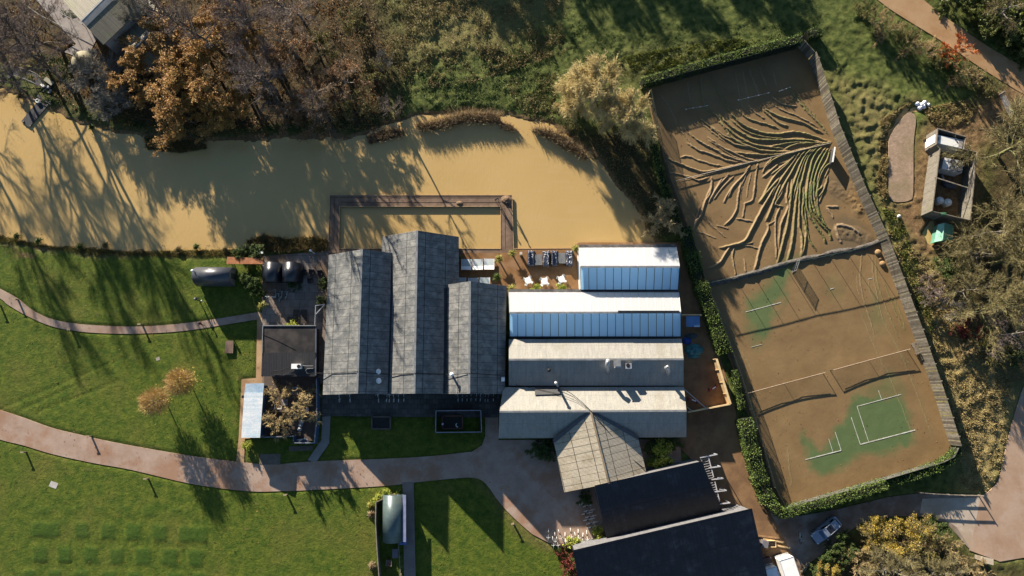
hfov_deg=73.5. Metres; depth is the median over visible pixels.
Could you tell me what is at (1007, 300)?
bare tree
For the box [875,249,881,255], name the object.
mud lump
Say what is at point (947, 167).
chiller
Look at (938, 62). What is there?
thorn bush
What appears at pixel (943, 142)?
plant container
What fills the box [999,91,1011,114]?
field gate
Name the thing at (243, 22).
bare tree
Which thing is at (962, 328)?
dogwood shrub
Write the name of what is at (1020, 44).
laurel bush
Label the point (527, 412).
workshop
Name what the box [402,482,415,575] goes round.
concrete path
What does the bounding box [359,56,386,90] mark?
thorn bush
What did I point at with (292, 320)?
lime bush
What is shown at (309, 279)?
armchair
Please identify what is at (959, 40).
dogwood shrub
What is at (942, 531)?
green bush
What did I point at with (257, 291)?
green bush
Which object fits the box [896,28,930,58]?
bare shrub
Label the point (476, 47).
bramble scrub
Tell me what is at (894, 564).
bare tree
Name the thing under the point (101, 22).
old barn
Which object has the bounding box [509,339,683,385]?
workshop
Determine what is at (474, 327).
barn hall
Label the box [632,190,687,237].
willow tree
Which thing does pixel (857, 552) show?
bare shrub
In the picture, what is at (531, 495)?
path
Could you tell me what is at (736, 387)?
hedge
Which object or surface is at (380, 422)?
raised bed
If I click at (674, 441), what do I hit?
green bush
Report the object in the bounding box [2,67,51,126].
jetty
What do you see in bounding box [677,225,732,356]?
hedge
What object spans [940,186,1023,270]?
bare tree
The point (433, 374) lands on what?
roof cable
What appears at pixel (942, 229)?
tent
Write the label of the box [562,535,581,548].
lime bush
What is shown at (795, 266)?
net gate
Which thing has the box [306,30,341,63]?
thorn bush
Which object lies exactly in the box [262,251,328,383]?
courtyard
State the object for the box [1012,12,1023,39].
laurel bush
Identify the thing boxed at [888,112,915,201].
gravel strip
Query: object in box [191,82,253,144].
oak tree
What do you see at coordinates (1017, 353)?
green bush
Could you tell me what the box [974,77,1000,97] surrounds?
thorn bush
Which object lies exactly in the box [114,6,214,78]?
oak tree
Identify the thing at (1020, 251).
bare tree
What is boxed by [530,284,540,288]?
lime bush
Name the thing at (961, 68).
bare shrub
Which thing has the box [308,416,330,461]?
garden path
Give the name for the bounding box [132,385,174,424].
young tree
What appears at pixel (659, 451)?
lime bush
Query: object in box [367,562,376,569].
grass tuft
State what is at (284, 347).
cabin
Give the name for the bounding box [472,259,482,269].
sun lounger
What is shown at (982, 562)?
bare shrub
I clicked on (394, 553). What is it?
garden table
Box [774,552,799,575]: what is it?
box trailer
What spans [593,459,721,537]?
black roofed building
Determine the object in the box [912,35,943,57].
bare shrub
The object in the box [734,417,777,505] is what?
hedge
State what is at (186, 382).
young tree
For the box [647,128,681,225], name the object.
hedge
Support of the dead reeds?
on the pond water
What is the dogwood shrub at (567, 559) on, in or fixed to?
on the ground at (870, 86)
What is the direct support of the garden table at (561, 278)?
on the muddy terrace at (515, 270)
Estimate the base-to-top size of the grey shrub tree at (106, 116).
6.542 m
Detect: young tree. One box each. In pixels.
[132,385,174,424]
[162,367,203,399]
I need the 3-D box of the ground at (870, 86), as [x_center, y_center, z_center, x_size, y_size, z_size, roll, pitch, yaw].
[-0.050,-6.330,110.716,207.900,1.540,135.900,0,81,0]
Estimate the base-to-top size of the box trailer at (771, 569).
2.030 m
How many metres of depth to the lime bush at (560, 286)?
108.80 m
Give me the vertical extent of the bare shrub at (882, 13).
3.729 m
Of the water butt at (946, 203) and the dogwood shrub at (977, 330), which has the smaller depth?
the dogwood shrub at (977, 330)
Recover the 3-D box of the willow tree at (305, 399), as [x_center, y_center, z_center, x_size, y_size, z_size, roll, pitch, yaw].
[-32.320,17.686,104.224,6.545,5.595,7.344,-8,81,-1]
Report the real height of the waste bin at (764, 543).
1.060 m
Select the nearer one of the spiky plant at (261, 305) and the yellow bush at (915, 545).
the yellow bush at (915, 545)
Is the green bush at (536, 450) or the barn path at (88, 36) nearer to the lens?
the green bush at (536, 450)
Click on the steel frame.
(721, 489)
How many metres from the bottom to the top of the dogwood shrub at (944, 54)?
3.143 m
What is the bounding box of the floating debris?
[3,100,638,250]
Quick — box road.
[969,386,1023,561]
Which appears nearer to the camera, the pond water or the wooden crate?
the wooden crate
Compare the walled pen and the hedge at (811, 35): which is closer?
the walled pen
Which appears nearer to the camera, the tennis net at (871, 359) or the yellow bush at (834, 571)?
the yellow bush at (834, 571)
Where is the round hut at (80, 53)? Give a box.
[71,51,96,73]
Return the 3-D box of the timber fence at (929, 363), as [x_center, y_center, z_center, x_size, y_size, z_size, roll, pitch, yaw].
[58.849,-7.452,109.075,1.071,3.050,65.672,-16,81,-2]
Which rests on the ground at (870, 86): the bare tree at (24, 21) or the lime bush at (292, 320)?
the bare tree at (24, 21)
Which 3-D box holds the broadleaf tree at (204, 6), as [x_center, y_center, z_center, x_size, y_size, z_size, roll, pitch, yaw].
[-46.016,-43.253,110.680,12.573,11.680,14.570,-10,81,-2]
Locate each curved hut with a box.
[191,267,235,286]
[263,262,282,282]
[282,262,303,282]
[383,494,405,543]
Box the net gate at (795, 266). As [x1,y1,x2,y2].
[792,260,799,271]
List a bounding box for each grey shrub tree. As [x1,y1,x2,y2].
[60,47,120,109]
[85,83,134,122]
[88,49,127,105]
[112,0,187,25]
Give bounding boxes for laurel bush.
[932,0,976,19]
[961,0,989,29]
[975,0,1007,14]
[977,7,1008,39]
[995,14,1023,58]
[998,0,1021,26]
[1009,32,1023,71]
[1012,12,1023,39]
[1013,0,1023,15]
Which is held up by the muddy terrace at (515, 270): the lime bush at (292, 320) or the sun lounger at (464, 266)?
the sun lounger at (464, 266)
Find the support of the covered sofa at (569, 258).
on the muddy terrace at (515, 270)
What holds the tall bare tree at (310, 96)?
on the ground at (870, 86)
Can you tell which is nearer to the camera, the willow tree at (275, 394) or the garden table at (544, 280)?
the willow tree at (275, 394)
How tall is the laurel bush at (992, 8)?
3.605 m
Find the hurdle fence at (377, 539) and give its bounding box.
[375,499,382,575]
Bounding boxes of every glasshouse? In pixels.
[509,289,680,337]
[577,244,679,290]
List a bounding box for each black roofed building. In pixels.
[572,504,766,575]
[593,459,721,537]
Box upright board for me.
[829,147,835,164]
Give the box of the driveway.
[769,493,980,569]
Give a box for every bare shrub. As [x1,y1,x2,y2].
[373,46,393,71]
[820,543,880,575]
[869,6,888,44]
[873,13,906,47]
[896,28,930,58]
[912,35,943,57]
[916,270,949,306]
[921,530,967,566]
[936,294,970,323]
[943,56,980,90]
[945,64,988,93]
[946,553,995,575]
[956,340,981,362]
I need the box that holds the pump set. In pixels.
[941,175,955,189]
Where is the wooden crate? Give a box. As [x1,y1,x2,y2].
[766,540,775,546]
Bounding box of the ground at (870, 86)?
[0,0,1023,575]
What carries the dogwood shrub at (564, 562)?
on the ground at (870, 86)
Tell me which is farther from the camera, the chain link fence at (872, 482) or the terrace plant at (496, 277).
the terrace plant at (496, 277)
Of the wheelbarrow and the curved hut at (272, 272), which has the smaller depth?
the wheelbarrow
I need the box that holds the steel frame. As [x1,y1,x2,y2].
[700,453,729,504]
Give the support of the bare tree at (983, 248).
on the ground at (870, 86)
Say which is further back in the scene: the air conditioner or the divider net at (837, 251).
the divider net at (837, 251)
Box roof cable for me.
[357,371,504,375]
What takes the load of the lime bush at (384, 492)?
on the lawn at (472, 532)
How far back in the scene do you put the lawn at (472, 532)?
105.19 m
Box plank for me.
[758,535,778,538]
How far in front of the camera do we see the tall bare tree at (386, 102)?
107.35 m
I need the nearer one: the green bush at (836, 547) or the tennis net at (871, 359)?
the green bush at (836, 547)
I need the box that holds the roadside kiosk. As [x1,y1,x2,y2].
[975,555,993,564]
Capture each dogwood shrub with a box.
[555,544,574,570]
[559,560,577,575]
[938,31,979,60]
[938,45,959,69]
[948,313,976,338]
[958,321,990,341]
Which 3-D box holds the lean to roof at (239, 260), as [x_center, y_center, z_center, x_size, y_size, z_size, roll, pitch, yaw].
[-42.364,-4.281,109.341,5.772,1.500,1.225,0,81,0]
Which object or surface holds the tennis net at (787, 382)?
on the tennis court at (798, 208)
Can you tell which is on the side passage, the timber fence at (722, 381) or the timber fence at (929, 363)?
the timber fence at (722, 381)
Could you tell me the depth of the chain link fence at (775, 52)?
114.02 m
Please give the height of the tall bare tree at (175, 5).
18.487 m
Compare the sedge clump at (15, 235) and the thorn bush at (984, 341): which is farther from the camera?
the sedge clump at (15, 235)
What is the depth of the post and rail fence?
103.15 m
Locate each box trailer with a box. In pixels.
[765,563,778,575]
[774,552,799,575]
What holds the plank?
on the side passage
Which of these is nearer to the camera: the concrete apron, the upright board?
the concrete apron
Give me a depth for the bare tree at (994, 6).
112.53 m
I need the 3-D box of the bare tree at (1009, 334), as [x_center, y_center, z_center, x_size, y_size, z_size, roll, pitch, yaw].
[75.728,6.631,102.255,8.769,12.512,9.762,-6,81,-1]
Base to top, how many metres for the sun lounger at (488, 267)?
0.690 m
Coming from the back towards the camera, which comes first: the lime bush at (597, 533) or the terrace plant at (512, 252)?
the terrace plant at (512, 252)
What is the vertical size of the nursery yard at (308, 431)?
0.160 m
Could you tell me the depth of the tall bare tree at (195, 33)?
104.41 m
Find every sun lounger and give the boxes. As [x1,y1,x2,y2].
[461,259,471,269]
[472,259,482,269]
[480,277,489,283]
[484,259,493,269]
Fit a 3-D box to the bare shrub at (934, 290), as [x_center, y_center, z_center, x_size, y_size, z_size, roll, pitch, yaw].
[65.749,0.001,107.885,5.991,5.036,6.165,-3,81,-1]
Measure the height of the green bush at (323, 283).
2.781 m
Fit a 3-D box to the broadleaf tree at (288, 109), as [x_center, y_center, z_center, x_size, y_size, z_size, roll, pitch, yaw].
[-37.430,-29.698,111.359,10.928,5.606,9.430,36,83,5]
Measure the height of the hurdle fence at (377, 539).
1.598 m
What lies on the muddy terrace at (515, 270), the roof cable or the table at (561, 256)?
the table at (561, 256)
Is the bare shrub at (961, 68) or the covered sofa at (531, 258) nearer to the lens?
the covered sofa at (531, 258)
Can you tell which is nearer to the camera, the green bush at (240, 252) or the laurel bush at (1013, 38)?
the green bush at (240, 252)
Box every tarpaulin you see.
[682,337,690,344]
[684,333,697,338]
[685,344,702,354]
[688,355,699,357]
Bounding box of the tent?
[930,223,953,243]
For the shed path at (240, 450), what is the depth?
107.03 m
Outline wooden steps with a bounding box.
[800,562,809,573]
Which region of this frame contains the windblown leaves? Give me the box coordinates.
[3,66,942,575]
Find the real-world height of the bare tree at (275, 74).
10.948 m
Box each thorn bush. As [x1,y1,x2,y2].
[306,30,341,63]
[335,90,378,120]
[337,3,367,38]
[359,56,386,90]
[851,0,879,19]
[894,23,919,43]
[904,519,951,565]
[926,47,954,68]
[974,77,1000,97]
[974,320,1017,375]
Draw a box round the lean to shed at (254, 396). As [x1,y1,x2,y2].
[241,383,266,437]
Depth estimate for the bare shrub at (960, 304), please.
107.07 m
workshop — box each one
[498,381,686,437]
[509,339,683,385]
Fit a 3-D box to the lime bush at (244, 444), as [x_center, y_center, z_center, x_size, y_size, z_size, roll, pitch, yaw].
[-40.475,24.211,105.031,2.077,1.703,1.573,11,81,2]
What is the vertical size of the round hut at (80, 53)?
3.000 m
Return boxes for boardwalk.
[328,195,574,252]
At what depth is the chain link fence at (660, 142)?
106.46 m
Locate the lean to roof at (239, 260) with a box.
[226,257,263,264]
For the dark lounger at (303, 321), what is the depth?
108.19 m
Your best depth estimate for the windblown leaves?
105.96 m
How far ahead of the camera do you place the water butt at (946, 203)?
110.37 m
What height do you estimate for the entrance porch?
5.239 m
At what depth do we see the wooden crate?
103.03 m
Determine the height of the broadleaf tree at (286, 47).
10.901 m
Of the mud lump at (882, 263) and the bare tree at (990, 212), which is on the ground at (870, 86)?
the bare tree at (990, 212)
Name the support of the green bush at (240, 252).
on the ground at (870, 86)
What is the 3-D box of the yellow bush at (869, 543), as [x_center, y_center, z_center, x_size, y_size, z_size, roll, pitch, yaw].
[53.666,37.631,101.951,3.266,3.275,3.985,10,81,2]
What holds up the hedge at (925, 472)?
on the ground at (870, 86)
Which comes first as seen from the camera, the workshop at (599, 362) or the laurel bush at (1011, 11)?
the workshop at (599, 362)
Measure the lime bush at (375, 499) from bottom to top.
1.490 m
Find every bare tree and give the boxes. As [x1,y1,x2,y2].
[0,0,83,74]
[0,1,48,70]
[0,56,44,113]
[7,26,72,90]
[136,0,197,36]
[156,5,227,57]
[207,0,293,55]
[221,34,294,112]
[232,51,277,104]
[258,0,322,43]
[293,88,325,126]
[377,95,402,120]
[854,517,929,575]
[900,534,972,575]
[934,260,997,311]
[936,91,1023,206]
[937,211,1023,312]
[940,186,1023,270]
[944,256,1023,364]
[951,216,1013,279]
[968,141,1023,229]
[982,0,1023,37]
[986,303,1023,361]
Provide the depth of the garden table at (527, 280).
108.80 m
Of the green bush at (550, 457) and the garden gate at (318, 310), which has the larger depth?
the garden gate at (318, 310)
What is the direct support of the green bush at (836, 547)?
on the ground at (870, 86)
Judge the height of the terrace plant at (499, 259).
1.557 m
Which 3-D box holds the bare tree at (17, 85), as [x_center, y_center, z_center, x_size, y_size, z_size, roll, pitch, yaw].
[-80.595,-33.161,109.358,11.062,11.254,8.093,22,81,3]
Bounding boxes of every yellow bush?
[815,560,842,575]
[859,514,891,543]
[860,517,928,557]
[861,535,883,552]
[889,511,938,540]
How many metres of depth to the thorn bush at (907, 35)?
114.20 m
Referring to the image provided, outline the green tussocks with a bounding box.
[599,38,933,335]
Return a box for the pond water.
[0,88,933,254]
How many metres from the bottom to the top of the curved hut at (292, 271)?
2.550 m
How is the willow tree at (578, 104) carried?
on the ground at (870, 86)
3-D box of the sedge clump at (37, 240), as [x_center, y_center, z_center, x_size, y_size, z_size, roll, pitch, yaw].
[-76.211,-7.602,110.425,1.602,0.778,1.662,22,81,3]
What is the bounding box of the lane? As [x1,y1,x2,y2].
[878,0,1023,94]
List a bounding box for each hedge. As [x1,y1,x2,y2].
[639,32,803,90]
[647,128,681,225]
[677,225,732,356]
[728,369,745,409]
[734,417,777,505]
[763,478,889,518]
[803,24,824,41]
[882,445,963,486]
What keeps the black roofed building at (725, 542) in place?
on the ground at (870, 86)
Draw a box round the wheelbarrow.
[386,557,391,569]
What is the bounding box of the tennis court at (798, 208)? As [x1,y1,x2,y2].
[643,47,950,504]
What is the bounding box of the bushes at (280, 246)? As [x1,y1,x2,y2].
[141,135,329,253]
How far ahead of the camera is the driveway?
103.72 m
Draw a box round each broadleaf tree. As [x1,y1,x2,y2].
[191,0,270,56]
[246,0,324,80]
[258,87,316,137]
[283,68,355,145]
[317,54,374,120]
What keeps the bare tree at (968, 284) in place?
on the ground at (870, 86)
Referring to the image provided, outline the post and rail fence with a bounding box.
[916,491,983,496]
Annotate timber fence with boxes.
[684,358,730,412]
[797,36,814,58]
[809,51,961,445]
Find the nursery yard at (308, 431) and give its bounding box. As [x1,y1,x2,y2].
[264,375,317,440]
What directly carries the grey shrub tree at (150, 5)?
on the ground at (870, 86)
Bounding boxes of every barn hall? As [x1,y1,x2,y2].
[323,249,402,394]
[382,230,458,393]
[388,256,505,393]
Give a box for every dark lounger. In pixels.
[293,310,299,315]
[301,310,306,315]
[301,317,306,323]
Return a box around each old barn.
[63,0,148,57]
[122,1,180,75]
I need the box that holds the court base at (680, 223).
[642,90,773,498]
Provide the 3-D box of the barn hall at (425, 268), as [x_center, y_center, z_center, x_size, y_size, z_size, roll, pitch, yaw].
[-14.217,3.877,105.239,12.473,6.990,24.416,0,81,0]
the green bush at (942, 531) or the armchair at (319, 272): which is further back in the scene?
the armchair at (319, 272)
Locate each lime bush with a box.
[240,441,253,450]
[284,318,298,324]
[370,490,381,504]
[377,488,391,502]
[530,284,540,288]
[556,282,566,288]
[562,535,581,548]
[591,525,604,539]
[645,457,655,466]
[649,438,674,468]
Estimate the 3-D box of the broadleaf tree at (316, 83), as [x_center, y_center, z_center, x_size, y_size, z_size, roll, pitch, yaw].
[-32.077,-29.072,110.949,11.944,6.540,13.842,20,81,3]
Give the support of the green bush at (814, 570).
on the ground at (870, 86)
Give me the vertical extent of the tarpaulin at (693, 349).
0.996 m
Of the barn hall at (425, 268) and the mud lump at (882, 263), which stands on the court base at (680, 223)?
the mud lump at (882, 263)
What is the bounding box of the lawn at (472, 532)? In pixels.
[0,246,570,575]
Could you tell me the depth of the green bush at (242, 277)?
108.49 m
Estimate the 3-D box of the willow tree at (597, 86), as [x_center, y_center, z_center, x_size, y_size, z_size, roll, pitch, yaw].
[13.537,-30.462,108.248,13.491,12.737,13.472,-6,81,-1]
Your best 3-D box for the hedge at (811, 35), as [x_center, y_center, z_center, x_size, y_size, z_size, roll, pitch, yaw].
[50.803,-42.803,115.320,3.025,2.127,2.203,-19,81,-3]
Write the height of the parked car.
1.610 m
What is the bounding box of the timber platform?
[225,341,233,352]
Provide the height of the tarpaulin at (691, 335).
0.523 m
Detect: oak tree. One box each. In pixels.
[96,56,165,109]
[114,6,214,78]
[117,44,260,136]
[147,89,212,157]
[166,6,266,76]
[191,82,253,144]
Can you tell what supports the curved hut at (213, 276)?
on the lawn at (472, 532)
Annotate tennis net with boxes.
[745,372,825,393]
[830,349,909,370]
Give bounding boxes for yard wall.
[262,378,319,443]
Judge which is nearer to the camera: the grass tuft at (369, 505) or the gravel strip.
the grass tuft at (369, 505)
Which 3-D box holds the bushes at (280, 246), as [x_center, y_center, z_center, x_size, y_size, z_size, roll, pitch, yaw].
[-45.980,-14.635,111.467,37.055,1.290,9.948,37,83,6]
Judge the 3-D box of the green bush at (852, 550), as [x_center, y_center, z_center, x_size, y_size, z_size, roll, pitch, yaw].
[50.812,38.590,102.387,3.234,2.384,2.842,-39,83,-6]
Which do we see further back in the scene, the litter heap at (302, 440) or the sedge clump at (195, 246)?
the sedge clump at (195, 246)
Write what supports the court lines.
on the tennis court at (798, 208)
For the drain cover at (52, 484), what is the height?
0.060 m
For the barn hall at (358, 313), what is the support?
on the ground at (870, 86)
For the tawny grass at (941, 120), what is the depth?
108.48 m
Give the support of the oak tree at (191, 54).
on the ground at (870, 86)
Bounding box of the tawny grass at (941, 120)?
[876,99,1011,490]
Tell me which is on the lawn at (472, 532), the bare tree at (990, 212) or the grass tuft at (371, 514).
the grass tuft at (371, 514)
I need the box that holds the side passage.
[676,241,803,575]
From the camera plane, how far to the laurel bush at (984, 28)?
114.47 m
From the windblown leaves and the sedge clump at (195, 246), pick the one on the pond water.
the sedge clump at (195, 246)
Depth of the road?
103.92 m
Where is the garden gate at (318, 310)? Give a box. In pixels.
[314,304,326,324]
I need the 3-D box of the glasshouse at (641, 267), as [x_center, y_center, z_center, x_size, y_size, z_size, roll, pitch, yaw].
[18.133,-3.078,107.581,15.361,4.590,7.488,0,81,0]
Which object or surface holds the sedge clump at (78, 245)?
on the ground at (870, 86)
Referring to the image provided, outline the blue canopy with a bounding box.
[681,314,701,326]
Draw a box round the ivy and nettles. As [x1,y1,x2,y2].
[29,9,999,131]
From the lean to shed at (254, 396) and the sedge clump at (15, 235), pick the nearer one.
the lean to shed at (254, 396)
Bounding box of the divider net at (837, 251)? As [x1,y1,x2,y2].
[707,239,885,285]
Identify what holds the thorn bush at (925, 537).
on the ground at (870, 86)
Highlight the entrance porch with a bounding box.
[518,385,645,491]
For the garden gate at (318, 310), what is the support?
on the courtyard
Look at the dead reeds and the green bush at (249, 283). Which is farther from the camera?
the dead reeds
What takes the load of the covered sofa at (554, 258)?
on the muddy terrace at (515, 270)
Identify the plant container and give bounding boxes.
[925,135,963,153]
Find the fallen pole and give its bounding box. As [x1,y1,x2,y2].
[676,143,829,180]
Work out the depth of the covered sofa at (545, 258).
109.51 m
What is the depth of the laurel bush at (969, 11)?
115.02 m
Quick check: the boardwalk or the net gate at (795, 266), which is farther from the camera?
the boardwalk
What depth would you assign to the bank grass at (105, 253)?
110.46 m
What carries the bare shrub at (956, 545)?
on the ground at (870, 86)
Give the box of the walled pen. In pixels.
[435,410,481,432]
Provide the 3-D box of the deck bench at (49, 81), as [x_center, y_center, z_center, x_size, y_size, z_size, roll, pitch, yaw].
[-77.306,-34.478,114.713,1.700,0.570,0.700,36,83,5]
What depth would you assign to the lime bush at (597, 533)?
102.44 m
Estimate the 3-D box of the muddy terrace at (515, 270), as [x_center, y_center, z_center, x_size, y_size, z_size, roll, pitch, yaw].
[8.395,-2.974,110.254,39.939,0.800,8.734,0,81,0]
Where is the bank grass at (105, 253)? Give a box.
[0,235,251,257]
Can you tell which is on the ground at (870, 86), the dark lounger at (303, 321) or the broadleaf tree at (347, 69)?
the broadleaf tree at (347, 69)
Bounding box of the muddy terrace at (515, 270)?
[459,242,683,295]
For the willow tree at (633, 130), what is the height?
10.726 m
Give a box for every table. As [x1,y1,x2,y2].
[392,549,397,557]
[525,277,530,283]
[535,255,541,264]
[541,278,547,283]
[558,253,564,263]
[558,276,564,281]
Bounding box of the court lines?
[746,278,914,459]
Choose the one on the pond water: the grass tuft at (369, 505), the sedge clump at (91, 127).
the sedge clump at (91, 127)
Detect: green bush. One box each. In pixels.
[232,243,248,257]
[236,272,254,282]
[242,274,259,293]
[244,242,264,265]
[250,284,266,296]
[287,273,302,292]
[316,295,326,307]
[318,275,327,289]
[524,438,549,460]
[537,438,555,462]
[542,438,553,446]
[576,489,592,506]
[642,437,662,458]
[663,437,684,450]
[810,563,822,575]
[819,550,834,571]
[823,538,844,560]
[831,553,853,570]
[834,528,849,546]
[843,540,859,558]
[926,514,955,542]
[933,257,961,283]
[996,338,1023,368]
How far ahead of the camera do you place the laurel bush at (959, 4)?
116.26 m
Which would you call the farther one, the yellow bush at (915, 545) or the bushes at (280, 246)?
the bushes at (280, 246)
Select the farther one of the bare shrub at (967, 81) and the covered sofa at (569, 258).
the bare shrub at (967, 81)
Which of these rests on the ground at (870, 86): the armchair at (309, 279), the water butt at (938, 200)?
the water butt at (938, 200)
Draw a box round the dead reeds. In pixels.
[366,106,594,161]
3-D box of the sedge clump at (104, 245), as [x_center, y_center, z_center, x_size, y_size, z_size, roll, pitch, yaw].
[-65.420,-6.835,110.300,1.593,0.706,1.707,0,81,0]
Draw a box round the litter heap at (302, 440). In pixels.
[298,438,308,441]
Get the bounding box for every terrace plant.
[492,273,501,280]
[494,254,503,262]
[509,249,517,257]
[570,244,578,252]
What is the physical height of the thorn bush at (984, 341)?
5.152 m
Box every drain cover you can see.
[49,481,57,488]
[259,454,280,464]
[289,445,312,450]
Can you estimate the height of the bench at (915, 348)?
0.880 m
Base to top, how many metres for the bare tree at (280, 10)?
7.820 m
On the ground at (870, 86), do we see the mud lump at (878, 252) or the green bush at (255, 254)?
the green bush at (255, 254)
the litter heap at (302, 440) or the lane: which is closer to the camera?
the litter heap at (302, 440)
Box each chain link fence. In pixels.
[648,42,799,87]
[648,89,786,508]
[786,445,959,507]
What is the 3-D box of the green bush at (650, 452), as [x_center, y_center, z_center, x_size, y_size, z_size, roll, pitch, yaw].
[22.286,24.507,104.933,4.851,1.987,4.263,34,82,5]
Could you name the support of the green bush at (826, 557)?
on the ground at (870, 86)
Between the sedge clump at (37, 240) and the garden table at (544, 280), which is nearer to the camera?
the garden table at (544, 280)
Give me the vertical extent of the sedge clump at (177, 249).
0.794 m
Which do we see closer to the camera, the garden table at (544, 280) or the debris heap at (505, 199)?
the garden table at (544, 280)
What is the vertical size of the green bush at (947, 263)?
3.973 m
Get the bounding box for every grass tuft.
[366,502,374,509]
[367,509,374,519]
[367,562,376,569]
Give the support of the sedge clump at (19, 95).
in the pond water
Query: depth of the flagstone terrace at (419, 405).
106.41 m
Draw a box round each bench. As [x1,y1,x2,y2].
[44,77,54,85]
[910,342,920,354]
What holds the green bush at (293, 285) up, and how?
on the ground at (870, 86)
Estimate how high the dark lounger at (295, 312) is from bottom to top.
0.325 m
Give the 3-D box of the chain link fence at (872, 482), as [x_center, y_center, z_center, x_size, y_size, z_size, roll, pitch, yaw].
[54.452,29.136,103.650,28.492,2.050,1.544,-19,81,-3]
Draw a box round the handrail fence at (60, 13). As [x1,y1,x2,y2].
[26,0,84,33]
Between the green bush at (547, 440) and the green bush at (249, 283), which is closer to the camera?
the green bush at (547, 440)
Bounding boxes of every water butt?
[934,197,943,205]
[941,199,951,207]
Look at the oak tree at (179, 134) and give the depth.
109.59 m
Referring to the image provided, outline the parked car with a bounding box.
[810,516,841,543]
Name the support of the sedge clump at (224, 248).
in the pond water
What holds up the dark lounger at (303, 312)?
on the courtyard
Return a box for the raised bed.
[371,416,390,429]
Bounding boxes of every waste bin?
[760,539,768,547]
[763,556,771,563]
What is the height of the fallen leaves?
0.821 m
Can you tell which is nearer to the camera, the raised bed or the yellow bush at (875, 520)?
the yellow bush at (875, 520)
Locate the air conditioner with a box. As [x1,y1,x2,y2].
[291,364,301,368]
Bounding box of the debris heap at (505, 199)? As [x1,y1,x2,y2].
[501,195,511,203]
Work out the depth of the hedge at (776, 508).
101.86 m
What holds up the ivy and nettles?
on the ground at (870, 86)
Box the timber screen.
[921,128,977,223]
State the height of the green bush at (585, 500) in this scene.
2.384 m
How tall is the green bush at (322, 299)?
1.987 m
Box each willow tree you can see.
[261,406,293,441]
[264,379,300,410]
[283,381,322,425]
[552,77,592,121]
[553,50,640,129]
[597,85,657,150]
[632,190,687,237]
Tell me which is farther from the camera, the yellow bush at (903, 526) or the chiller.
the chiller
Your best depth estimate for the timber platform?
107.59 m
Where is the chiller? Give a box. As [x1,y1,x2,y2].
[938,157,962,176]
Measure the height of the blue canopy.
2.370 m
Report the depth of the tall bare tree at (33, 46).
104.49 m
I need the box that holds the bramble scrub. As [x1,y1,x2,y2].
[321,0,671,237]
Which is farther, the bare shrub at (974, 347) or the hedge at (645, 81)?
the hedge at (645, 81)
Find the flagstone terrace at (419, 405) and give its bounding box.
[321,390,499,417]
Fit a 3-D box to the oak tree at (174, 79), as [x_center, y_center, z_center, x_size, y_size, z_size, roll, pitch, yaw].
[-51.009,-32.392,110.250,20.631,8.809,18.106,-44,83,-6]
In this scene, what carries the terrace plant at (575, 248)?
on the muddy terrace at (515, 270)
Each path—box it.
[0,289,260,333]
[0,410,681,549]
[36,0,96,54]
[236,313,263,462]
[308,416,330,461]
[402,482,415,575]
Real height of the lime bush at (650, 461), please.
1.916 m
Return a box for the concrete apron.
[920,497,979,547]
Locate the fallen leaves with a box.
[1,0,388,136]
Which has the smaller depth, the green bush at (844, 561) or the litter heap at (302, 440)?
the green bush at (844, 561)
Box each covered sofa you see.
[528,251,534,266]
[542,251,549,266]
[551,250,557,266]
[565,250,572,266]
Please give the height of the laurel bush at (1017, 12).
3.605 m
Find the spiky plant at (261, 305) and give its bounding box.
[258,301,267,309]
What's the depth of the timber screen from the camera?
110.39 m
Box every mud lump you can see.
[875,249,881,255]
[879,261,885,266]
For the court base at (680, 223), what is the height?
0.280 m
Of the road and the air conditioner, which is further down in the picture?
the road
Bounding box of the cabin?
[261,325,356,375]
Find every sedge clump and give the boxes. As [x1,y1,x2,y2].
[12,233,20,240]
[16,93,23,100]
[35,237,42,244]
[76,243,83,249]
[87,123,94,131]
[101,241,109,249]
[174,245,181,253]
[192,243,200,250]
[221,245,228,252]
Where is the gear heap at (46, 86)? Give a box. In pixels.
[40,83,51,92]
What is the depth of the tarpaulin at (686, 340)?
107.74 m
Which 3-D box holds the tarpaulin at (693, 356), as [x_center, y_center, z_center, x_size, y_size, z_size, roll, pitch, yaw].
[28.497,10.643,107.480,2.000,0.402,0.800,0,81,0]
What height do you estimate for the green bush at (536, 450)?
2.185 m
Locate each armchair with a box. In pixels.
[307,277,313,283]
[308,269,314,274]
[317,270,322,275]

